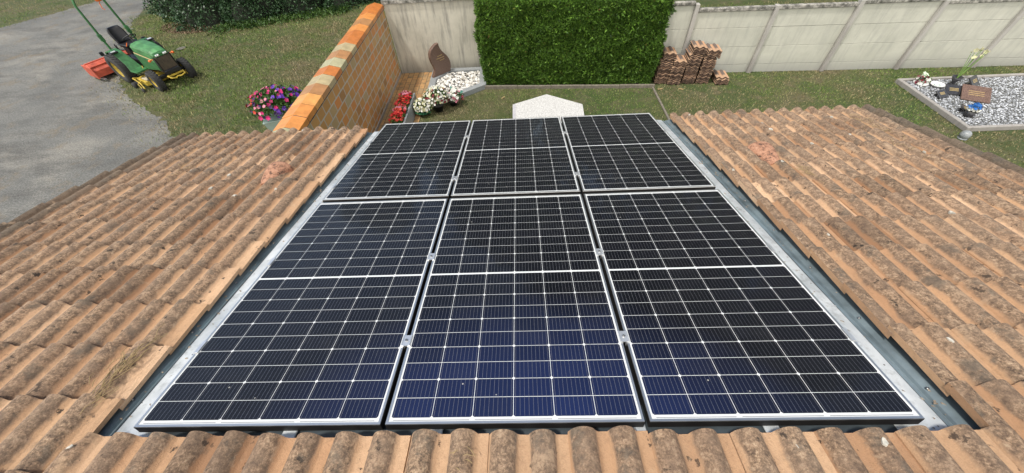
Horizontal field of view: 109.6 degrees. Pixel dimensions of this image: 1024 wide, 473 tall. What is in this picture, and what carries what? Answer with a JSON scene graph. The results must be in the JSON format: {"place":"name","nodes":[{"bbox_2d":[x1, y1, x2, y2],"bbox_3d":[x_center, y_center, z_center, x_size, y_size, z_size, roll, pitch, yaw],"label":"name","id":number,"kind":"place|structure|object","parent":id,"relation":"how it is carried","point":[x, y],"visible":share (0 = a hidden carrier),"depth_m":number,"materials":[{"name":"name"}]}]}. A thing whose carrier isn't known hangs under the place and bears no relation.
{"place":"outdoors","nodes":[
{"label":"outdoors","id":0,"kind":"place"},
{"bbox_2d":[0,0,173,223],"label":"driveway","id":1,"kind":"structure","parent":0,"point":[60,133],"depth_m":11.11,"materials":[{"name":"grey concrete"}]},
{"bbox_2d":[377,72,431,131],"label":"paving","id":2,"kind":"structure","parent":0,"point":[417,84],"depth_m":11.08,"materials":[{"name":"wood"}]},
{"bbox_2d":[388,90,416,123],"bbox_3d":[-2.924,-3.348,9.675,0.439,0.586,1.550,-2,50,2],"label":"flower trough","id":3,"kind":"object","parent":2,"relation":"on","point":[403,110],"visible":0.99,"depth_m":9.54,"materials":[{"name":"grey stone"}]},
{"bbox_2d":[0,0,1023,167],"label":"lawn","id":4,"kind":"structure","parent":0,"point":[681,97],"depth_m":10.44,"materials":[{"name":"green plant"}]},
{"bbox_2d":[0,0,98,27],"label":"grass","id":5,"kind":"structure","parent":4,"relation":"on","point":[63,8],"depth_m":18.31,"materials":[{"name":"green plant"}]},
{"bbox_2d":[71,0,196,92],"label":"lawn mower","id":6,"kind":"object","parent":4,"relation":"on","point":[131,60],"visible":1,"depth_m":11.68,"materials":[{"name":"metal"}]},
{"bbox_2d":[142,0,184,22],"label":"shrub","id":7,"kind":"object","parent":4,"relation":"on","point":[163,12],"visible":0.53,"depth_m":16.49,"materials":[{"name":"green plant"}]},
{"bbox_2d":[160,21,223,33],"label":"leaf litter","id":8,"kind":"object","parent":4,"relation":"on","point":[174,31],"visible":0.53,"depth_m":15.42,"materials":[{"name":"plant"}]},
{"bbox_2d":[159,0,232,31],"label":"shrub","id":9,"kind":"object","parent":4,"relation":"on","point":[196,13],"visible":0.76,"depth_m":15.22,"materials":[{"name":"green plant"}]},
{"bbox_2d":[217,0,287,28],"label":"shrub","id":10,"kind":"object","parent":4,"relation":"on","point":[239,11],"visible":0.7,"depth_m":15.25,"materials":[{"name":"green plant"}]},
{"bbox_2d":[245,84,301,130],"bbox_3d":[-5.851,-3.180,9.224,1.428,1.331,1.156,-17,51,-11],"label":"flower pot","id":11,"kind":"object","parent":4,"relation":"on","point":[271,98],"visible":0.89,"depth_m":8.76,"materials":[{"name":"multicoloured plant"}]},
{"bbox_2d":[206,2,351,37],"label":"weeds","id":12,"kind":"object","parent":4,"relation":"on","point":[269,20],"visible":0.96,"depth_m":15.30,"materials":[{"name":"green plant"}]},
{"bbox_2d":[269,0,330,22],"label":"shrub","id":13,"kind":"object","parent":4,"relation":"on","point":[300,5],"visible":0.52,"depth_m":15.65,"materials":[{"name":"green plant"}]},
{"bbox_2d":[272,3,401,132],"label":"brick wall","id":14,"kind":"structure","parent":4,"relation":"on","point":[353,82],"depth_m":8.55,"materials":[{"name":"orange brick"}]},
{"bbox_2d":[323,0,380,11],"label":"shrub","id":15,"kind":"object","parent":4,"relation":"on","point":[338,3],"visible":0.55,"depth_m":16.07,"materials":[{"name":"green plant"}]},
{"bbox_2d":[413,97,433,115],"bbox_3d":[-2.444,-3.578,9.907,0.583,0.485,0.563,29,57,25],"label":"flower pot","id":16,"kind":"object","parent":4,"relation":"on","point":[419,109],"visible":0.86,"depth_m":9.77,"materials":[{"name":"white plastic"}]},
{"bbox_2d":[381,0,480,72],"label":"rendered wall","id":17,"kind":"structure","parent":4,"relation":"on","point":[419,29],"depth_m":10.81,"materials":[{"name":"beige paint"}]},
{"bbox_2d":[422,85,449,112],"bbox_3d":[-2.071,-3.774,9.919,0.747,0.685,0.719,-22,52,-14],"label":"flower pot","id":18,"kind":"object","parent":4,"relation":"on","point":[440,93],"visible":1,"depth_m":9.72,"materials":[{"name":"black plastic"}]},
{"bbox_2d":[441,86,463,106],"bbox_3d":[-1.678,-3.942,10.140,0.700,0.530,0.525,-2,50,2],"label":"flower pot","id":19,"kind":"object","parent":4,"relation":"on","point":[452,100],"visible":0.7,"depth_m":10.03,"materials":[{"name":"white plastic"}]},
{"bbox_2d":[428,67,485,99],"bbox_3d":[-1.644,-4.682,11.015,1.750,0.152,1.727,-2,50,2],"label":"grave plot","id":20,"kind":"object","parent":4,"relation":"on","point":[475,88],"visible":0.32,"depth_m":11.02,"materials":[{"name":"grey stone"}]},
{"bbox_2d":[428,43,450,77],"bbox_3d":[-2.218,-5.394,10.965,0.698,0.900,0.118,-36,57,-24],"label":"headstone","id":21,"kind":"object","parent":20,"relation":"on","point":[439,60],"visible":1,"depth_m":10.96,"materials":[{"name":"brown stone"}]},
{"bbox_2d":[435,70,479,90],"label":"pebbles","id":22,"kind":"object","parent":20,"relation":"on","point":[466,82],"visible":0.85,"depth_m":11.06,"materials":[{"name":"white gravel"}]},
{"bbox_2d":[0,104,1023,472],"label":"house","id":23,"kind":"structure","parent":4,"relation":"on","point":[894,242],"depth_m":2.00,"materials":[{"name":"tile"}]},
{"bbox_2d":[192,341,206,355],"bbox_3d":[-1.577,0.575,1.823,0.059,0.060,0.070,-2,37,2],"label":"end clamp","id":24,"kind":"object","parent":23,"relation":"attached to","point":[202,344],"visible":0.34,"depth_m":1.80,"materials":[{"name":"metal"}]},
{"bbox_2d":[134,199,447,431],"bbox_3d":[-1.040,0.261,2.197,1.038,0.044,1.770,-2,37,2],"label":"solar panel","id":25,"kind":"object","parent":23,"relation":"attached to","point":[312,328],"visible":1,"depth_m":1.85,"materials":[{"name":"glass"}]},
{"bbox_2d":[401,335,412,349],"bbox_3d":[-0.518,0.522,1.785,0.044,0.037,0.062,-2,37,2],"label":"clamp","id":26,"kind":"object","parent":25,"relation":"attached to","point":[406,340],"visible":0.98,"depth_m":1.77,"materials":[{"name":"metal"}]},
{"bbox_2d":[427,253,435,262],"bbox_3d":[-0.511,0.137,2.298,0.044,0.037,0.062,-2,37,2],"label":"clamp","id":27,"kind":"object","parent":25,"relation":"attached to","point":[431,256],"visible":0.98,"depth_m":2.29,"materials":[{"name":"metal"}]},
{"bbox_2d":[322,120,470,202],"bbox_3d":[-1.019,-0.828,3.648,1.038,0.046,1.770,-2,37,2],"label":"solar panel","id":28,"kind":"object","parent":23,"relation":"attached to","point":[408,161],"visible":1,"depth_m":3.41,"materials":[{"name":"black"}]},
{"bbox_2d":[385,194,644,429],"bbox_3d":[0.016,0.229,2.158,1.038,0.044,1.770,-2,37,2],"label":"solar panel","id":29,"kind":"object","parent":23,"relation":"attached to","point":[515,325],"visible":1,"depth_m":1.80,"materials":[{"name":"blue"}]},
{"bbox_2d":[595,248,603,256],"bbox_3d":[0.545,0.105,2.260,0.044,0.037,0.062,-2,37,2],"label":"clamp","id":30,"kind":"object","parent":29,"relation":"attached to","point":[599,251],"visible":0.98,"depth_m":2.25,"materials":[{"name":"metal"}]},
{"bbox_2d":[617,331,629,344],"bbox_3d":[0.538,0.490,1.746,0.044,0.037,0.062,-2,37,2],"label":"clamp","id":31,"kind":"object","parent":29,"relation":"attached to","point":[623,336],"visible":0.98,"depth_m":1.73,"materials":[{"name":"metal"}]},
{"bbox_2d":[451,117,579,197],"bbox_3d":[0.037,-0.860,3.609,1.038,0.046,1.770,-2,37,2],"label":"solar panel","id":32,"kind":"object","parent":23,"relation":"attached to","point":[517,157],"visible":1,"depth_m":3.37,"materials":[{"name":"black"}]},
{"bbox_2d":[561,113,715,195],"bbox_3d":[1.093,-0.891,3.571,1.038,0.046,1.770,-2,37,2],"label":"solar panel","id":33,"kind":"object","parent":23,"relation":"attached to","point":[632,152],"visible":1,"depth_m":3.33,"materials":[{"name":"black"}]},
{"bbox_2d":[583,189,924,426],"bbox_3d":[1.072,0.198,2.119,1.038,0.044,1.770,-2,37,2],"label":"solar panel","id":34,"kind":"object","parent":23,"relation":"attached to","point":[725,317],"visible":1,"depth_m":1.76,"materials":[{"name":"black"}]},
{"bbox_2d":[766,244,777,254],"bbox_3d":[1.606,0.090,2.227,0.059,0.060,0.070,-2,37,2],"label":"end clamp","id":35,"kind":"object","parent":23,"relation":"attached to","point":[770,247],"visible":0.22,"depth_m":2.21,"materials":[{"name":"metal"}]},
{"bbox_2d":[841,328,858,343],"bbox_3d":[1.598,0.480,1.707,0.059,0.060,0.070,-2,37,2],"label":"end clamp","id":36,"kind":"object","parent":23,"relation":"attached to","point":[848,334],"visible":0.41,"depth_m":1.69,"materials":[{"name":"metal"}]},
{"bbox_2d":[420,83,666,121],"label":"grass","id":37,"kind":"structure","parent":4,"relation":"on","point":[639,89],"depth_m":10.17,"materials":[{"name":"green plant"}]},
{"bbox_2d":[513,94,583,122],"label":"granite slab","id":38,"kind":"structure","parent":4,"relation":"on","point":[546,105],"depth_m":9.43,"materials":[{"name":"white stone"}]},
{"bbox_2d":[485,84,654,88],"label":"curb","id":39,"kind":"structure","parent":4,"relation":"on","point":[608,86],"depth_m":10.57,"materials":[{"name":"concrete"}]},
{"bbox_2d":[473,0,676,84],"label":"hedge","id":40,"kind":"object","parent":4,"relation":"on","point":[550,42],"visible":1,"depth_m":9.74,"materials":[{"name":"green plant"}]},
{"bbox_2d":[652,87,669,119],"bbox_3d":[4.055,-1.965,8.434,0.050,0.050,6.200,-2,50,2],"label":"lawn edging","id":41,"kind":"object","parent":4,"relation":"on","point":[661,105],"visible":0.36,"depth_m":9.80,"materials":[{"name":"concrete"}]},
{"bbox_2d":[711,76,727,84],"bbox_3d":[6.001,-4.530,10.453,0.340,0.074,0.450,2,50,5],"label":"roof tile","id":42,"kind":"object","parent":4,"relation":"on","point":[725,83],"visible":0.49,"depth_m":10.32,"materials":[{"name":"ceramic"}]},
{"bbox_2d":[663,0,1023,72],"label":"concrete fence","id":43,"kind":"object","parent":4,"relation":"on","point":[880,34],"visible":0.66,"depth_m":9.85,"materials":[{"name":"beige concrete"}]},
{"bbox_2d":[895,73,1023,131],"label":"grave plot","id":44,"kind":"object","parent":4,"relation":"on","point":[961,124],"visible":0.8,"depth_m":9.06,"materials":[{"name":"grey gravel"}]},
{"bbox_2d":[913,71,931,85],"bbox_3d":[11.021,-4.228,9.660,0.430,0.268,0.347,-15,50,-9],"label":"porcelain ornament","id":45,"kind":"object","parent":44,"relation":"on","point":[923,79],"visible":1,"depth_m":9.64,"materials":[{"name":"white ceramic"}]},
{"bbox_2d":[930,81,944,87],"bbox_3d":[11.324,-4.040,9.612,0.320,0.050,0.320,-2,50,2],"label":"ceramic dish","id":46,"kind":"object","parent":44,"relation":"on","point":[937,84],"visible":0.96,"depth_m":9.61,"materials":[{"name":"white ceramic"}]},
{"bbox_2d":[934,89,948,98],"bbox_3d":[11.012,-3.651,9.252,0.260,0.142,0.204,-13,50,-7],"label":"memorial plaque","id":47,"kind":"object","parent":44,"relation":"on","point":[942,93],"visible":1,"depth_m":9.23,"materials":[{"name":"stone"}]},
{"bbox_2d":[945,84,961,95],"bbox_3d":[11.391,-3.778,9.318,0.340,0.170,0.256,14,52,15],"label":"memorial plaque","id":48,"kind":"object","parent":44,"relation":"on","point":[950,89],"visible":0.93,"depth_m":9.30,"materials":[{"name":"stone"}]},
{"bbox_2d":[958,103,965,111],"bbox_3d":[11.032,-3.115,8.802,0.186,0.132,0.220,30,58,26],"label":"memorial plaque","id":49,"kind":"object","parent":44,"relation":"on","point":[963,107],"visible":0.76,"depth_m":8.79,"materials":[{"name":"stone"}]},
{"bbox_2d":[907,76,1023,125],"bbox_3d":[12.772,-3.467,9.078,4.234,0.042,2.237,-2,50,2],"label":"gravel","id":50,"kind":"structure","parent":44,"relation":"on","point":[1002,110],"depth_m":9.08,"materials":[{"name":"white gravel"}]},
{"bbox_2d":[947,47,990,84],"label":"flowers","id":51,"kind":"object","parent":50,"relation":"on","point":[956,78],"visible":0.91,"depth_m":9.39,"materials":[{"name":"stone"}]},
{"bbox_2d":[965,74,979,85],"bbox_3d":[12.149,-4.074,9.494,0.340,0.214,0.228,-24,52,-16],"label":"memorial plaque","id":52,"kind":"object","parent":44,"relation":"on","point":[973,80],"visible":0.86,"depth_m":9.47,"materials":[{"name":"stone"}]},
{"bbox_2d":[963,103,982,117],"bbox_3d":[10.960,-3.011,8.586,0.265,0.334,0.262,20,54,19],"label":"flower pot","id":53,"kind":"object","parent":44,"relation":"on","point":[971,110],"visible":1,"depth_m":8.56,"materials":[{"name":"stone"}]},
{"bbox_2d":[960,84,991,103],"bbox_3d":[11.720,-3.602,9.123,0.560,0.209,0.477,21,54,20],"label":"memorial plaque","id":54,"kind":"object","parent":44,"relation":"on","point":[974,93],"visible":1,"depth_m":9.10,"materials":[{"name":"brown stone"}]},
{"bbox_2d":[956,130,971,140],"bbox_3d":[10.334,-2.317,8.228,0.200,0.200,0.197,-2,50,2],"label":"stone ball","id":55,"kind":"object","parent":4,"relation":"on","point":[965,135],"visible":1,"depth_m":8.20,"materials":[{"name":"grey stone"}]},
{"bbox_2d":[673,54,686,63],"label":"roof tile","id":56,"kind":"object","parent":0,"point":[680,58],"visible":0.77,"depth_m":10.06,"materials":[{"name":"ceramic"}]},
{"bbox_2d":[697,72,710,76],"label":"roof tile","id":57,"kind":"object","parent":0,"point":[702,75],"visible":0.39,"depth_m":10.26,"materials":[{"name":"ceramic"}]},
{"bbox_2d":[700,63,714,67],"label":"roof tile","id":58,"kind":"object","parent":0,"point":[712,66],"visible":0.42,"depth_m":10.07,"materials":[{"name":"ceramic"}]},
{"bbox_2d":[700,0,857,6],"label":"grass","id":59,"kind":"structure","parent":0,"point":[775,3],"depth_m":14.13,"materials":[{"name":"green plant"}]},
{"bbox_2d":[651,65,1023,166],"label":"grass","id":60,"kind":"structure","parent":0,"point":[860,100],"depth_m":9.86,"materials":[{"name":"green plant"}]},
{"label":"roof tile","id":61,"kind":"object","parent":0,"visible":0},
{"bbox_2d":[701,61,715,64],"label":"roof tile","id":62,"kind":"object","parent":61,"relation":"on","point":[706,62],"visible":0.41,"depth_m":10.00,"materials":[{"name":"ceramic"}]},
{"bbox_2d":[701,59,715,62],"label":"roof tile","id":63,"kind":"object","parent":62,"relation":"on","point":[708,61],"visible":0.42,"depth_m":9.96,"materials":[{"name":"ceramic"}]},
{"bbox_2d":[702,54,716,59],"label":"roof tile","id":64,"kind":"object","parent":63,"relation":"on","point":[705,57],"visible":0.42,"depth_m":9.95,"materials":[{"name":"ceramic"}]},
{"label":"roof tile","id":65,"kind":"object","parent":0,"visible":0},
{"bbox_2d":[705,52,720,56],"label":"roof tile","id":66,"kind":"object","parent":65,"relation":"on","point":[712,55],"visible":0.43,"depth_m":9.85,"materials":[{"name":"ceramic"}]},
{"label":"roof tile","id":67,"kind":"object","parent":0,"visible":0},
{"bbox_2d":[706,43,721,52],"bbox_3d":[5.545,-5.185,9.924,0.340,0.074,0.450,2,50,5],"label":"roof tile","id":68,"kind":"object","parent":67,"relation":"on","point":[714,47],"visible":0.95,"depth_m":9.88,"materials":[{"name":"ceramic"}]},
{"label":"roof tile","id":69,"kind":"object","parent":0,"visible":0},
{"bbox_2d":[712,73,728,81],"bbox_3d":[5.999,-4.593,10.376,0.340,0.074,0.450,1,50,4],"label":"roof tile","id":70,"kind":"object","parent":69,"relation":"on","point":[721,80],"visible":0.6,"depth_m":10.25,"materials":[{"name":"ceramic"}]},
{"bbox_2d":[712,69,728,78],"bbox_3d":[5.992,-4.658,10.366,0.340,0.074,0.450,2,50,5],"label":"roof tile","id":71,"kind":"object","parent":70,"relation":"on","point":[721,74],"visible":0.97,"depth_m":10.34,"materials":[{"name":"ceramic"}]},
{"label":"roof tile","id":72,"kind":"object","parent":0,"visible":0},
{"bbox_2d":[654,73,667,79],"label":"roof tile","id":73,"kind":"object","parent":72,"relation":"on","point":[660,78],"visible":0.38,"depth_m":10.40,"materials":[{"name":"ceramic"}]},
{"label":"roof tile","id":74,"kind":"object","parent":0,"visible":0},
{"bbox_2d":[657,65,670,70],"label":"roof tile","id":75,"kind":"object","parent":74,"relation":"on","point":[663,69],"visible":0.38,"depth_m":10.20,"materials":[{"name":"ceramic"}]},
{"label":"roof tile","id":76,"kind":"object","parent":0,"visible":0},
{"bbox_2d":[659,61,672,64],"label":"roof tile","id":77,"kind":"object","parent":76,"relation":"on","point":[664,63],"visible":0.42,"depth_m":10.09,"materials":[{"name":"ceramic"}]},
{"bbox_2d":[659,57,673,62],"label":"roof tile","id":78,"kind":"object","parent":77,"relation":"on","point":[665,61],"visible":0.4,"depth_m":10.07,"materials":[{"name":"ceramic"}]},
{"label":"roof tile","id":79,"kind":"object","parent":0,"visible":0},
{"bbox_2d":[661,54,675,58],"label":"roof tile","id":80,"kind":"object","parent":79,"relation":"on","point":[673,57],"visible":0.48,"depth_m":9.99,"materials":[{"name":"ceramic"}]},
{"label":"roof tile","id":81,"kind":"object","parent":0,"visible":0},
{"bbox_2d":[663,46,676,55],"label":"roof tile","id":82,"kind":"object","parent":81,"relation":"on","point":[669,50],"visible":0.88,"depth_m":10.01,"materials":[{"name":"ceramic"}]},
{"label":"roof tile","id":83,"kind":"object","parent":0,"visible":0},
{"bbox_2d":[672,66,684,69],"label":"roof tile","id":84,"kind":"object","parent":83,"relation":"on","point":[677,68],"visible":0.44,"depth_m":10.10,"materials":[{"name":"ceramic"}]},
{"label":"roof tile","id":85,"kind":"object","parent":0,"visible":0},
{"bbox_2d":[684,55,700,62],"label":"roof tile","id":86,"kind":"object","parent":85,"relation":"on","point":[698,61],"visible":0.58,"depth_m":9.99,"materials":[{"name":"ceramic"}]},
{"bbox_2d":[685,53,701,61],"bbox_3d":[5.063,-5.022,10.078,0.340,0.074,0.450,3,50,6],"label":"roof tile","id":87,"kind":"object","parent":86,"relation":"on","point":[699,59],"visible":0.5,"depth_m":9.95,"materials":[{"name":"ceramic"}]},
{"bbox_2d":[686,52,702,58],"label":"roof tile","id":88,"kind":"object","parent":87,"relation":"on","point":[690,57],"visible":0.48,"depth_m":9.91,"materials":[{"name":"ceramic"}]},
{"bbox_2d":[686,48,702,56],"bbox_3d":[5.057,-5.117,10.027,0.340,0.074,0.450,1,50,4],"label":"roof tile","id":89,"kind":"object","parent":88,"relation":"on","point":[689,53],"visible":0.51,"depth_m":9.92,"materials":[{"name":"ceramic"}]},
{"bbox_2d":[688,47,704,54],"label":"roof tile","id":90,"kind":"object","parent":89,"relation":"on","point":[696,53],"visible":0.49,"depth_m":9.85,"materials":[{"name":"ceramic"}]},
{"bbox_2d":[689,45,705,52],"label":"roof tile","id":91,"kind":"object","parent":90,"relation":"on","point":[690,47],"visible":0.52,"depth_m":9.82,"materials":[{"name":"ceramic"}]},
{"bbox_2d":[690,43,706,51],"bbox_3d":[5.122,-5.207,9.902,0.340,0.074,0.450,3,50,6],"label":"roof tile","id":92,"kind":"object","parent":91,"relation":"on","point":[699,50],"visible":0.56,"depth_m":9.77,"materials":[{"name":"ceramic"}]},
{"bbox_2d":[690,40,706,48],"bbox_3d":[5.111,-5.251,9.875,0.340,0.074,0.450,2,50,6],"label":"roof tile","id":93,"kind":"object","parent":92,"relation":"on","point":[699,44],"visible":1,"depth_m":9.85,"materials":[{"name":"ceramic"}]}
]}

